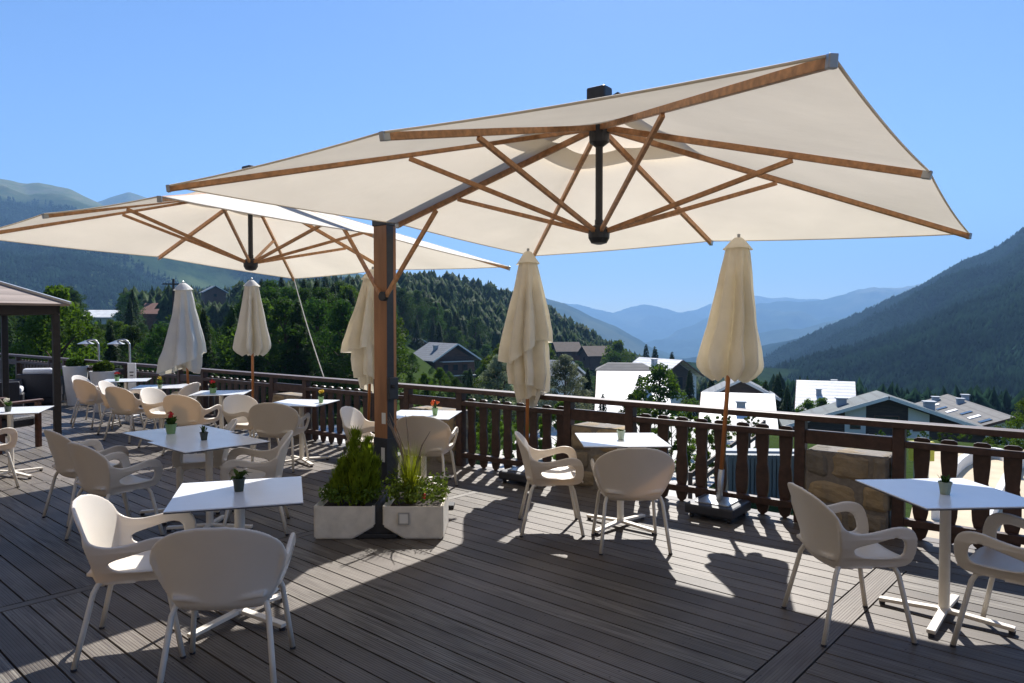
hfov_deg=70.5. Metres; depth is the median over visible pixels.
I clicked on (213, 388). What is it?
flower pot
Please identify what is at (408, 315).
pine tree
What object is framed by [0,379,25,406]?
wicker armchair
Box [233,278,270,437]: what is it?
closed parasol
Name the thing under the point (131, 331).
tree
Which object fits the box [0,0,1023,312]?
sky
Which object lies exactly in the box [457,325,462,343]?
conifer tree
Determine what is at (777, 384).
conifer tree
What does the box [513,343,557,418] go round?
leafy tree
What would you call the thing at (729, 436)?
shrub
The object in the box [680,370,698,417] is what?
conifer tree
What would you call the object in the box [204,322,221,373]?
pine tree
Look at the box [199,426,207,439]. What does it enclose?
flower pot
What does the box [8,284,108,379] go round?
leafy tree
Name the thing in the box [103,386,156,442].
armchair
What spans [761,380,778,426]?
conifer tree
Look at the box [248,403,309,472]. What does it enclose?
armchair
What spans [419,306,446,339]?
pine tree
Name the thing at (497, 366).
pale tree
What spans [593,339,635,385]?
leafy tree
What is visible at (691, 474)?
shrub
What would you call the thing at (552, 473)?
armchair
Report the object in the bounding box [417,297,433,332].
pine tree
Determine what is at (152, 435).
cafe table
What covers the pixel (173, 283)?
utility pole
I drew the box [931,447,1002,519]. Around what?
curved wall
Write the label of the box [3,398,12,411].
flower pot
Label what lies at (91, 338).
conifer tree
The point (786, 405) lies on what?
conifer tree
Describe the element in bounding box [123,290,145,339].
conifer tree
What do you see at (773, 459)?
slatted enclosure
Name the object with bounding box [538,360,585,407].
house
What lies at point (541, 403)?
pale tree
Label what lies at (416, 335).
conifer tree
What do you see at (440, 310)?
pine tree
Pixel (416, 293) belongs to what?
pine tree
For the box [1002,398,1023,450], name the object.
leafy tree
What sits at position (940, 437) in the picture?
shrub
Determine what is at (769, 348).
wooded mountain
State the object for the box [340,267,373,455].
closed parasol
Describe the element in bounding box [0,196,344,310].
mountain wood
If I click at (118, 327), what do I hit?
leafy tree
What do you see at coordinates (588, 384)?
conifer tree
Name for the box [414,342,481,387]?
chalet
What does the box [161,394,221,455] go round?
armchair
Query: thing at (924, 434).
shrub
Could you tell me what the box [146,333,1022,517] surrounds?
ground
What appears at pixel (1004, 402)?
valley wood
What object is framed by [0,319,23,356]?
pine tree
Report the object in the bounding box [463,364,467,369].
window
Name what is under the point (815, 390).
chalet
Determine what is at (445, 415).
cafe table
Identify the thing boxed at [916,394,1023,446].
apartment house
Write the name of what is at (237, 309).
pine tree
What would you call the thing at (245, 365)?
conifer tree
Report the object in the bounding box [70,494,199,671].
armchair
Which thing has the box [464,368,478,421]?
conifer tree
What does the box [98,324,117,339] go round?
pine tree
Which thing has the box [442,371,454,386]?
leafy tree
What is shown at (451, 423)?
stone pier
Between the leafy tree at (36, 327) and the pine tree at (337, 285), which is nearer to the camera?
the leafy tree at (36, 327)
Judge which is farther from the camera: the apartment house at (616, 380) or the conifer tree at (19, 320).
the apartment house at (616, 380)
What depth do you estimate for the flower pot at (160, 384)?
10.63 m
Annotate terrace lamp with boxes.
[77,339,99,408]
[107,339,134,414]
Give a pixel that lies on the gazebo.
(16, 300)
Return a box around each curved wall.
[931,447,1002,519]
[990,459,1023,514]
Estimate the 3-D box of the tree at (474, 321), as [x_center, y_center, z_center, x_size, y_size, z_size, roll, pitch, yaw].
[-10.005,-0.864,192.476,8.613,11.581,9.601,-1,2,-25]
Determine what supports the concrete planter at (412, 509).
on the deck
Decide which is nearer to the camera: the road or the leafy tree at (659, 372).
the road
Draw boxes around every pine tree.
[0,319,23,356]
[9,315,20,337]
[61,327,103,359]
[65,286,91,313]
[67,290,95,322]
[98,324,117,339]
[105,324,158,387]
[111,292,146,322]
[127,321,204,394]
[156,342,219,389]
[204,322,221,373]
[212,303,267,373]
[214,299,273,368]
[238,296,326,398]
[259,280,283,306]
[260,285,292,361]
[274,286,312,355]
[279,297,339,387]
[289,287,339,376]
[297,287,313,323]
[299,282,311,290]
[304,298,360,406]
[319,318,418,417]
[329,280,346,297]
[396,288,419,332]
[396,301,414,329]
[404,290,432,329]
[405,373,419,392]
[407,352,420,375]
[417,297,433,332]
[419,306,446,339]
[429,302,446,328]
[440,311,453,334]
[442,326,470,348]
[446,376,462,408]
[459,371,471,387]
[465,338,482,354]
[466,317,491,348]
[467,363,502,409]
[472,350,482,381]
[476,344,493,381]
[575,360,592,388]
[591,351,628,395]
[752,378,763,385]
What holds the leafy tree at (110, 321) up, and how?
on the ground
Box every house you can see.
[83,310,120,327]
[139,303,158,329]
[199,285,228,304]
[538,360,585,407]
[551,342,580,362]
[576,346,607,369]
[594,362,670,415]
[632,357,703,416]
[698,392,777,428]
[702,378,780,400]
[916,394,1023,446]
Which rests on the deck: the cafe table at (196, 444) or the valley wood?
the cafe table at (196, 444)
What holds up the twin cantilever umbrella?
on the deck
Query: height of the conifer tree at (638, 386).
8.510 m
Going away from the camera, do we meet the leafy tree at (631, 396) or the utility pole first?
the leafy tree at (631, 396)
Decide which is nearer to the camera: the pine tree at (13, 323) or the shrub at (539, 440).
the shrub at (539, 440)
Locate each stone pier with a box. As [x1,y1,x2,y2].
[179,383,215,422]
[272,392,318,439]
[409,406,468,464]
[571,422,624,489]
[805,445,891,532]
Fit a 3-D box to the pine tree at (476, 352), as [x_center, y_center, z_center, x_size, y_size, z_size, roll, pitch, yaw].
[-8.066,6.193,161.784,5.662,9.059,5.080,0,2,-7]
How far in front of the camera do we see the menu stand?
13.01 m
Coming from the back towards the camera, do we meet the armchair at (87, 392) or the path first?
the path
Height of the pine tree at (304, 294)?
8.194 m
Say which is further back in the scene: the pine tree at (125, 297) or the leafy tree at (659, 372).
the pine tree at (125, 297)
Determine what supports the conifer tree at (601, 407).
on the ground
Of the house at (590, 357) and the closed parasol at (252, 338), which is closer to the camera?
the closed parasol at (252, 338)
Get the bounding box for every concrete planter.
[314,425,383,538]
[382,414,450,538]
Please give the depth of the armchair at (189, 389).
10.82 m
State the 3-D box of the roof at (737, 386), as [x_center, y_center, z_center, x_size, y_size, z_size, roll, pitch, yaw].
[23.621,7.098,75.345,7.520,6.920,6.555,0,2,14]
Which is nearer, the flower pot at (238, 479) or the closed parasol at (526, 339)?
the flower pot at (238, 479)
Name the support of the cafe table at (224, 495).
on the deck
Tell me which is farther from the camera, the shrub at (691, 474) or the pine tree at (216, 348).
the pine tree at (216, 348)
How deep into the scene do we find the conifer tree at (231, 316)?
48.67 m
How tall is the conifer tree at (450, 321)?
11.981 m
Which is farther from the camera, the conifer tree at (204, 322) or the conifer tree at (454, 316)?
the conifer tree at (454, 316)
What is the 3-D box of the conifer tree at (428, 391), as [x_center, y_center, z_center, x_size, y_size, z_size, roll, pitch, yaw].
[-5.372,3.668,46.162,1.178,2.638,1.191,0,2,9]
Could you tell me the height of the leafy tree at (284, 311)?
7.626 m
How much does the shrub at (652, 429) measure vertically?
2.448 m
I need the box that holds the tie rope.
[294,280,323,376]
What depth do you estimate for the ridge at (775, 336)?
4673.65 m
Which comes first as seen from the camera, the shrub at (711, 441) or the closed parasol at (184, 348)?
the closed parasol at (184, 348)
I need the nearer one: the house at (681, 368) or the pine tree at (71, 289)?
the house at (681, 368)
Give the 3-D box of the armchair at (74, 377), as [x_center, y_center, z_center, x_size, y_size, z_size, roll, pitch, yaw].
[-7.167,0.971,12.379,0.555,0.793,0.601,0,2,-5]
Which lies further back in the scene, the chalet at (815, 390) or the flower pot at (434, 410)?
the chalet at (815, 390)
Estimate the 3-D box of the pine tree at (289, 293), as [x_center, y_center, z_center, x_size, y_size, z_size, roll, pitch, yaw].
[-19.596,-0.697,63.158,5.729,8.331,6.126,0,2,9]
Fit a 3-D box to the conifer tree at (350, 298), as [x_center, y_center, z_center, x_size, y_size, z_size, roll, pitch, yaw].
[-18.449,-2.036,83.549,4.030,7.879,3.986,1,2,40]
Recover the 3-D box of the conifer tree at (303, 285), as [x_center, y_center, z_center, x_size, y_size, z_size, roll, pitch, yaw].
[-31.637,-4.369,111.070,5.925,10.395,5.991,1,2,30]
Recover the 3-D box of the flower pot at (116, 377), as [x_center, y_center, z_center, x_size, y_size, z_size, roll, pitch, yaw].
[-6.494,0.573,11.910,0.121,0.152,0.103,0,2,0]
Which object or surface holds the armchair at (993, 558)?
on the deck
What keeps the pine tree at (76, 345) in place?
on the ground
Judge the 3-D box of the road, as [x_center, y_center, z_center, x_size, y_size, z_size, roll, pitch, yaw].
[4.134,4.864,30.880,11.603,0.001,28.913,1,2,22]
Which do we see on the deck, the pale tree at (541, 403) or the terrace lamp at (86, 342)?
the terrace lamp at (86, 342)
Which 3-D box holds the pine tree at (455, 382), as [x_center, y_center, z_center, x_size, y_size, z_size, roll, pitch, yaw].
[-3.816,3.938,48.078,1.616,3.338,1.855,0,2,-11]
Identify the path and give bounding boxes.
[319,425,371,443]
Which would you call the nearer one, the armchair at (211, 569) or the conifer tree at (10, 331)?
the armchair at (211, 569)
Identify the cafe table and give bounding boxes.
[0,406,53,478]
[103,378,151,425]
[123,424,234,524]
[130,384,187,428]
[147,433,269,531]
[163,476,302,641]
[188,390,251,447]
[272,399,339,466]
[397,410,461,485]
[575,433,671,534]
[855,478,1023,637]
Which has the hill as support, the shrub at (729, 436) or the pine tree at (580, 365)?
the pine tree at (580, 365)
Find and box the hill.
[115,270,798,419]
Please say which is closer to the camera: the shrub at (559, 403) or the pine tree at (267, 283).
the shrub at (559, 403)
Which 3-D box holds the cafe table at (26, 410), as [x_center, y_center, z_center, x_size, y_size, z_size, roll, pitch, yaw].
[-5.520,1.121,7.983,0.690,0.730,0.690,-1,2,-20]
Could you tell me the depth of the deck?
4.39 m
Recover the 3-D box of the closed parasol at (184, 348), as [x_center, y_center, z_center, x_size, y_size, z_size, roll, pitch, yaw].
[-5.437,0.194,11.892,0.778,2.373,0.788,0,2,0]
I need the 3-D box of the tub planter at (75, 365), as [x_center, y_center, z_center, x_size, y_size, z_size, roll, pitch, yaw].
[-8.950,0.803,14.877,0.470,0.995,0.470,0,2,0]
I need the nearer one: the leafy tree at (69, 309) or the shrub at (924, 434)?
the shrub at (924, 434)
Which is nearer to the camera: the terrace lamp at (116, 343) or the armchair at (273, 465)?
the armchair at (273, 465)
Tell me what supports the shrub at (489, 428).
on the ground
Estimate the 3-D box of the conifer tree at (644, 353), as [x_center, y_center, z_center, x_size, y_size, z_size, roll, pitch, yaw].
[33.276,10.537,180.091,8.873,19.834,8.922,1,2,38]
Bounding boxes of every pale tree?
[468,354,516,422]
[537,387,553,429]
[539,354,594,422]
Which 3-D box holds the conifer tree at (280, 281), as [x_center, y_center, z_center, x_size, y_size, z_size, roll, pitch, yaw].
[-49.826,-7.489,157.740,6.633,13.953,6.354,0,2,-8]
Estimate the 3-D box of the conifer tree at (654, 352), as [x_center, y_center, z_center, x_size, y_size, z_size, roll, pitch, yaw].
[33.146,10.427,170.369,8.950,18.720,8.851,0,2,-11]
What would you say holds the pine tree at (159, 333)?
on the ground
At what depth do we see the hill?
267.03 m
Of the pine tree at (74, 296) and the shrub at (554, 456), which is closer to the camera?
the shrub at (554, 456)
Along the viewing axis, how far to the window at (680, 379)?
112.87 m
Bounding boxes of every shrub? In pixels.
[466,406,479,436]
[476,408,503,454]
[501,417,542,457]
[538,401,563,456]
[552,420,586,459]
[637,413,657,448]
[651,409,673,454]
[654,416,696,471]
[675,412,697,447]
[687,415,729,473]
[688,420,765,498]
[716,414,735,439]
[741,417,759,436]
[917,431,931,440]
[937,432,955,441]
[956,434,972,440]
[981,437,998,447]
[1001,437,1016,445]
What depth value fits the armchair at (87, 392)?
11.55 m
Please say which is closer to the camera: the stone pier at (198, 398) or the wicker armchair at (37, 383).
the stone pier at (198, 398)
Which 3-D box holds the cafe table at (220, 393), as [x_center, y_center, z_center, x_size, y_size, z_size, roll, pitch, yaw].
[-4.000,1.067,9.982,0.690,0.730,0.690,0,2,-10]
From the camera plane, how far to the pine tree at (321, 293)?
55.04 m
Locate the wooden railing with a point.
(897, 444)
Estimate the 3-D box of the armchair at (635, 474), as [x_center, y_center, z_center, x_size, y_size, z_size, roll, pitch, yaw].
[0.900,1.155,5.516,0.601,0.793,0.555,0,2,-1]
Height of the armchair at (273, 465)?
0.793 m
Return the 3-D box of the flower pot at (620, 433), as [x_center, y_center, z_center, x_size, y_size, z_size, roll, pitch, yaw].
[0.898,0.764,5.979,0.074,0.088,0.072,0,2,0]
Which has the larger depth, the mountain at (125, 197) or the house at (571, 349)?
the mountain at (125, 197)
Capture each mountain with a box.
[0,179,1023,397]
[98,192,145,205]
[676,238,1022,383]
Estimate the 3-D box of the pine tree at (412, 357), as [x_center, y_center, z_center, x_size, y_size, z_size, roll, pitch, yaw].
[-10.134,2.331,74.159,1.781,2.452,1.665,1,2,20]
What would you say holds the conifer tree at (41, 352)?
on the ground
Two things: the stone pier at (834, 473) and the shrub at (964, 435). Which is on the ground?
the shrub at (964, 435)
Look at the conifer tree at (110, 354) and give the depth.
43.48 m
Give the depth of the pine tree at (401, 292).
173.60 m
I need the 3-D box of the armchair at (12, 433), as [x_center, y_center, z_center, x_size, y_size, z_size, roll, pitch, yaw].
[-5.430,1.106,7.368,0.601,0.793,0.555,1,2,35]
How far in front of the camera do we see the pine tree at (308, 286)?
150.38 m
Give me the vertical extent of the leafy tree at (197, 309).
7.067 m
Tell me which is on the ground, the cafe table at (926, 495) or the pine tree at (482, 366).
the pine tree at (482, 366)
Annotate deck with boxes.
[0,401,1023,682]
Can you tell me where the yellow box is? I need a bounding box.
[908,441,934,478]
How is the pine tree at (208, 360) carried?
on the ground
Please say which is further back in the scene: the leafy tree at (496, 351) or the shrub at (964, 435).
the leafy tree at (496, 351)
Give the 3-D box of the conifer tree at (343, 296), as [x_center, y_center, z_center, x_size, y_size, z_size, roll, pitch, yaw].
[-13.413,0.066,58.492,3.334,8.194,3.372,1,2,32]
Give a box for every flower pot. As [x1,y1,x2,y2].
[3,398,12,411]
[114,372,119,380]
[157,376,162,387]
[164,411,176,433]
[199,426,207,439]
[209,379,216,392]
[228,469,250,491]
[318,389,323,402]
[431,400,439,414]
[617,429,624,439]
[938,474,952,494]
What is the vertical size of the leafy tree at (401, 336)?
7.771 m
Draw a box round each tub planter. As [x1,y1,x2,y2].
[62,356,88,405]
[89,360,118,411]
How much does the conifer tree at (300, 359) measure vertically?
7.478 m
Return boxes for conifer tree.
[0,316,16,376]
[15,315,32,342]
[16,315,29,350]
[27,324,47,359]
[42,321,69,362]
[85,322,100,358]
[101,324,122,386]
[101,327,122,387]
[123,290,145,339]
[123,298,137,347]
[142,328,159,384]
[190,308,221,383]
[210,324,222,367]
[214,305,239,389]
[226,351,267,402]
[266,301,327,409]
[278,277,283,286]
[300,279,309,296]
[311,280,319,295]
[318,304,362,405]
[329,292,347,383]
[330,283,336,295]
[348,290,355,309]
[350,279,357,290]
[409,318,423,348]
[423,379,430,405]
[426,320,436,341]
[433,323,444,342]
[446,312,453,338]
[452,311,463,342]
[454,316,466,346]
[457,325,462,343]
[461,320,470,346]
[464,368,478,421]
[474,333,483,361]
[583,368,594,409]
[597,393,606,410]
[633,374,648,411]
[642,344,649,357]
[651,346,658,357]
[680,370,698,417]
[707,380,714,388]
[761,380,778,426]
[772,374,783,425]
[778,386,792,428]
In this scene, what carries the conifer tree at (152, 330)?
on the ground
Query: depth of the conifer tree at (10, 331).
44.35 m
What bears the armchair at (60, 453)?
on the deck
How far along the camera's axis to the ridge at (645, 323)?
9142.97 m
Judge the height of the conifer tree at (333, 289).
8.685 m
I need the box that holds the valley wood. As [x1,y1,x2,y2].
[755,371,1023,416]
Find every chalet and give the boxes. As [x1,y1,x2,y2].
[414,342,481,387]
[778,390,1001,442]
[794,379,855,410]
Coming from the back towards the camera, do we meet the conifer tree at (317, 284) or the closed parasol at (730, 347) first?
the conifer tree at (317, 284)
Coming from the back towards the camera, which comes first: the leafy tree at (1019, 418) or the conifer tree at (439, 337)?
the conifer tree at (439, 337)
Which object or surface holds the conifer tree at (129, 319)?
on the ground
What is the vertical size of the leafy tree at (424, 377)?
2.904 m
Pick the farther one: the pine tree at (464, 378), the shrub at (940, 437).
the pine tree at (464, 378)
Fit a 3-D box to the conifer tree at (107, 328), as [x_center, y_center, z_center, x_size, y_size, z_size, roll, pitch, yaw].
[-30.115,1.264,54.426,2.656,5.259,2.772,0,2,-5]
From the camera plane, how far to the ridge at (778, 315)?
6711.39 m
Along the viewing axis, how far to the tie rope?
10.53 m
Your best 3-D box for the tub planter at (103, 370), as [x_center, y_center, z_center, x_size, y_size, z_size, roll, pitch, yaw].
[-7.750,0.841,13.778,0.490,0.977,0.490,0,2,0]
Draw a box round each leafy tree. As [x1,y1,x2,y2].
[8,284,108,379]
[14,304,85,334]
[94,327,105,340]
[101,321,143,367]
[103,319,120,337]
[165,298,216,341]
[213,298,292,398]
[337,283,358,303]
[396,312,408,381]
[413,373,435,404]
[426,367,454,407]
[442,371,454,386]
[473,343,525,422]
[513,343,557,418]
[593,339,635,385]
[618,393,647,413]
[627,362,698,416]
[794,398,815,412]
[806,397,828,409]
[986,425,1016,444]
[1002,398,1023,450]
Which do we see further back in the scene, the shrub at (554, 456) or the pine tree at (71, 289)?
the pine tree at (71, 289)
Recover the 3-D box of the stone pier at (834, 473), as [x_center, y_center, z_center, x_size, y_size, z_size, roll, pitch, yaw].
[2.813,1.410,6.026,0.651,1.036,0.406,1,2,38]
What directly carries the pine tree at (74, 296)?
on the ground
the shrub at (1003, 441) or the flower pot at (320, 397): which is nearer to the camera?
the flower pot at (320, 397)
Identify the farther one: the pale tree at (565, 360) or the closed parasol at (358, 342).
the pale tree at (565, 360)
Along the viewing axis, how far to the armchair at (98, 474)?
5.51 m
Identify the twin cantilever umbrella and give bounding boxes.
[0,53,971,537]
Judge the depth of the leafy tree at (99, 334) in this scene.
59.45 m
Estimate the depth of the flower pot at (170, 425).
6.27 m
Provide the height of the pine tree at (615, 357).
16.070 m
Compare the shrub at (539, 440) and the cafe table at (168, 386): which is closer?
the cafe table at (168, 386)
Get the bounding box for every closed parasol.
[156,281,206,426]
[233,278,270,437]
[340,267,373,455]
[498,248,552,486]
[685,234,763,523]
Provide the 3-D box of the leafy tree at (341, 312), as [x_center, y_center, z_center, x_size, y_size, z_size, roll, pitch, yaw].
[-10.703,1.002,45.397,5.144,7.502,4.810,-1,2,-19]
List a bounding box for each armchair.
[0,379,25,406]
[0,397,43,453]
[0,428,19,487]
[16,368,65,404]
[42,429,130,527]
[65,442,164,540]
[70,375,115,423]
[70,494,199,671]
[71,379,121,429]
[97,381,143,434]
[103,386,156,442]
[138,387,167,447]
[149,527,295,682]
[153,382,199,428]
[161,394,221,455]
[172,419,236,511]
[220,430,292,535]
[222,394,278,461]
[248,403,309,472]
[340,406,399,476]
[397,415,457,487]
[515,431,584,536]
[591,447,674,554]
[781,482,917,647]
[950,513,1023,647]
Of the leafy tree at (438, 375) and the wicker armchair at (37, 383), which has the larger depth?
the leafy tree at (438, 375)
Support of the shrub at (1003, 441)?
on the ground
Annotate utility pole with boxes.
[163,279,178,310]
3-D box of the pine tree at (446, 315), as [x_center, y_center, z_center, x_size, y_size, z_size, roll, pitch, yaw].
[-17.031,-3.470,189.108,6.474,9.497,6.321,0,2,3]
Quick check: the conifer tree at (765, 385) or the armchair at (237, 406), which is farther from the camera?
the conifer tree at (765, 385)
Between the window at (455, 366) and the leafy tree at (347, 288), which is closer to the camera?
the leafy tree at (347, 288)
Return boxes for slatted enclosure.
[726,448,793,499]
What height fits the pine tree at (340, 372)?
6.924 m
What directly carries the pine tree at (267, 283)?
on the ground
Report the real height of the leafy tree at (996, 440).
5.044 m
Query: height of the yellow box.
1.400 m
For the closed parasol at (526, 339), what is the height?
2.480 m
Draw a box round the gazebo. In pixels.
[0,281,71,435]
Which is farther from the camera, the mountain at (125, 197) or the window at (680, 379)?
the mountain at (125, 197)
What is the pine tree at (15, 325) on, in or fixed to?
on the ground
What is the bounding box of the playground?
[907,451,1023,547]
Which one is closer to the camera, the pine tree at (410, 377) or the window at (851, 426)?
the pine tree at (410, 377)
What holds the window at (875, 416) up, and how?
in the chalet at (876, 404)
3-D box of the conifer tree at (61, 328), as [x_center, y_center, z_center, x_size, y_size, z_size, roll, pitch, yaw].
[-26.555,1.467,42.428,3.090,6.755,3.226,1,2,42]
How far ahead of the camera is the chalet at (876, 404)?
56.12 m
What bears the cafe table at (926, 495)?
on the deck
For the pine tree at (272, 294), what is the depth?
57.27 m
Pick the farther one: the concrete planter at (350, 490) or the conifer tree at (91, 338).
the conifer tree at (91, 338)
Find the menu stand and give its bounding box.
[122,363,139,416]
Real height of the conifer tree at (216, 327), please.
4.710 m
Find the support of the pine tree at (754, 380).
on the ground
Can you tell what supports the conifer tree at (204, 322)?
on the ground
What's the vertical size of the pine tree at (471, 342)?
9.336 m
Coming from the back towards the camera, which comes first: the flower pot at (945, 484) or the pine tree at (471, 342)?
the pine tree at (471, 342)
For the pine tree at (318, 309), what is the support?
on the ground
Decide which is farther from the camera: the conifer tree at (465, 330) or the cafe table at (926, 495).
the conifer tree at (465, 330)
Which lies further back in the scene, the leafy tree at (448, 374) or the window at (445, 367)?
the window at (445, 367)
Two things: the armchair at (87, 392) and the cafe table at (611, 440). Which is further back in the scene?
the armchair at (87, 392)
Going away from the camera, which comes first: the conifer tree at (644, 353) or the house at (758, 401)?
the house at (758, 401)
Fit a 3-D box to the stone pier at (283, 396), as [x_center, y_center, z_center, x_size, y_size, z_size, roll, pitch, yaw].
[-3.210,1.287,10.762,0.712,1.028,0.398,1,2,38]
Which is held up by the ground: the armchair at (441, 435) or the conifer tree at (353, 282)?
the conifer tree at (353, 282)
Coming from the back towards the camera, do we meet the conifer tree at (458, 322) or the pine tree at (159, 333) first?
the conifer tree at (458, 322)
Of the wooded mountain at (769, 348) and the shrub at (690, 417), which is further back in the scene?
the wooded mountain at (769, 348)
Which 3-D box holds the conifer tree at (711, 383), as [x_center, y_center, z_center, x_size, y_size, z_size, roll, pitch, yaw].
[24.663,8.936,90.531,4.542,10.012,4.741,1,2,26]
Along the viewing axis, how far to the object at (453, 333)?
163.58 m
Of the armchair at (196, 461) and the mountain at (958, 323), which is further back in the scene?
the mountain at (958, 323)
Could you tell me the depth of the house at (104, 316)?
156.00 m
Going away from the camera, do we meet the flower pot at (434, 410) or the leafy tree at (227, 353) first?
the flower pot at (434, 410)
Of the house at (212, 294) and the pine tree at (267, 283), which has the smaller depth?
the pine tree at (267, 283)
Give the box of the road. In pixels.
[487,415,767,498]
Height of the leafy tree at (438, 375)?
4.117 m
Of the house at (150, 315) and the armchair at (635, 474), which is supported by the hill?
the house at (150, 315)
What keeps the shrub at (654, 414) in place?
on the ground
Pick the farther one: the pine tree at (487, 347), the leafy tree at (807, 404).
the pine tree at (487, 347)
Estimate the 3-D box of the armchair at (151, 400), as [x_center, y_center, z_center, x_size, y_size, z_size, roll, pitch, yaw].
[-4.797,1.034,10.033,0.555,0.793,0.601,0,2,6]
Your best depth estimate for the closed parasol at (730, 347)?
6.23 m
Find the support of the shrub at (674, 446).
on the ground
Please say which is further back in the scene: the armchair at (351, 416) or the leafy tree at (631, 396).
the leafy tree at (631, 396)
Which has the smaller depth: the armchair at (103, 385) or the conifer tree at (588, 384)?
the armchair at (103, 385)
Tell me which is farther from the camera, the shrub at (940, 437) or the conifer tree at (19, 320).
the conifer tree at (19, 320)
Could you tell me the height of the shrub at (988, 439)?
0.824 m
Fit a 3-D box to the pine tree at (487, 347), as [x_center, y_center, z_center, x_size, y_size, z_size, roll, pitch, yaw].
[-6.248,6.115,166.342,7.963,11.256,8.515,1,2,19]
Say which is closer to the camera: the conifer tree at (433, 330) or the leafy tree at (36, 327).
the leafy tree at (36, 327)
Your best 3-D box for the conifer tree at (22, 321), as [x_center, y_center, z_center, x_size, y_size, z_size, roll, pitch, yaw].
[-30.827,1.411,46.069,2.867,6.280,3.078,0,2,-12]
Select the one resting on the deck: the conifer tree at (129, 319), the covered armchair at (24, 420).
the covered armchair at (24, 420)
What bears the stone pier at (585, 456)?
on the deck
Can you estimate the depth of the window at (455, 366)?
128.88 m
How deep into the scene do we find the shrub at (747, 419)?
36.00 m
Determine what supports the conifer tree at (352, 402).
on the ground
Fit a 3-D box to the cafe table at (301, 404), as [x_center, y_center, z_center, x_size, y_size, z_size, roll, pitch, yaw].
[-2.540,1.100,8.753,0.690,0.730,0.690,0,2,9]
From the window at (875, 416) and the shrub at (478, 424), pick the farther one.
the window at (875, 416)
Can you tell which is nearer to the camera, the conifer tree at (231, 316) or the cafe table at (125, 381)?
the cafe table at (125, 381)
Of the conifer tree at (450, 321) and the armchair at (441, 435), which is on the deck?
the armchair at (441, 435)
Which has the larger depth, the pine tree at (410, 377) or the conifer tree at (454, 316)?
the conifer tree at (454, 316)
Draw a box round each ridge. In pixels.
[511,291,683,358]
[565,296,820,341]
[644,284,919,354]
[675,318,844,357]
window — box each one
[443,365,447,370]
[453,364,457,370]
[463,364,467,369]
[676,376,682,388]
[850,425,860,428]
[874,415,898,419]
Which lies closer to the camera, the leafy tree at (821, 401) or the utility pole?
the utility pole
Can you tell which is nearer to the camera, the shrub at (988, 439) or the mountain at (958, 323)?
the shrub at (988, 439)
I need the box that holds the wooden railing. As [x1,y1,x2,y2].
[0,353,1023,548]
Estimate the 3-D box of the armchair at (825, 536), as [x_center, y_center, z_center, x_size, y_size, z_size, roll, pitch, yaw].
[1.853,1.195,4.053,0.555,0.793,0.601,0,2,-2]
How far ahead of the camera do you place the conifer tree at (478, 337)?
170.57 m

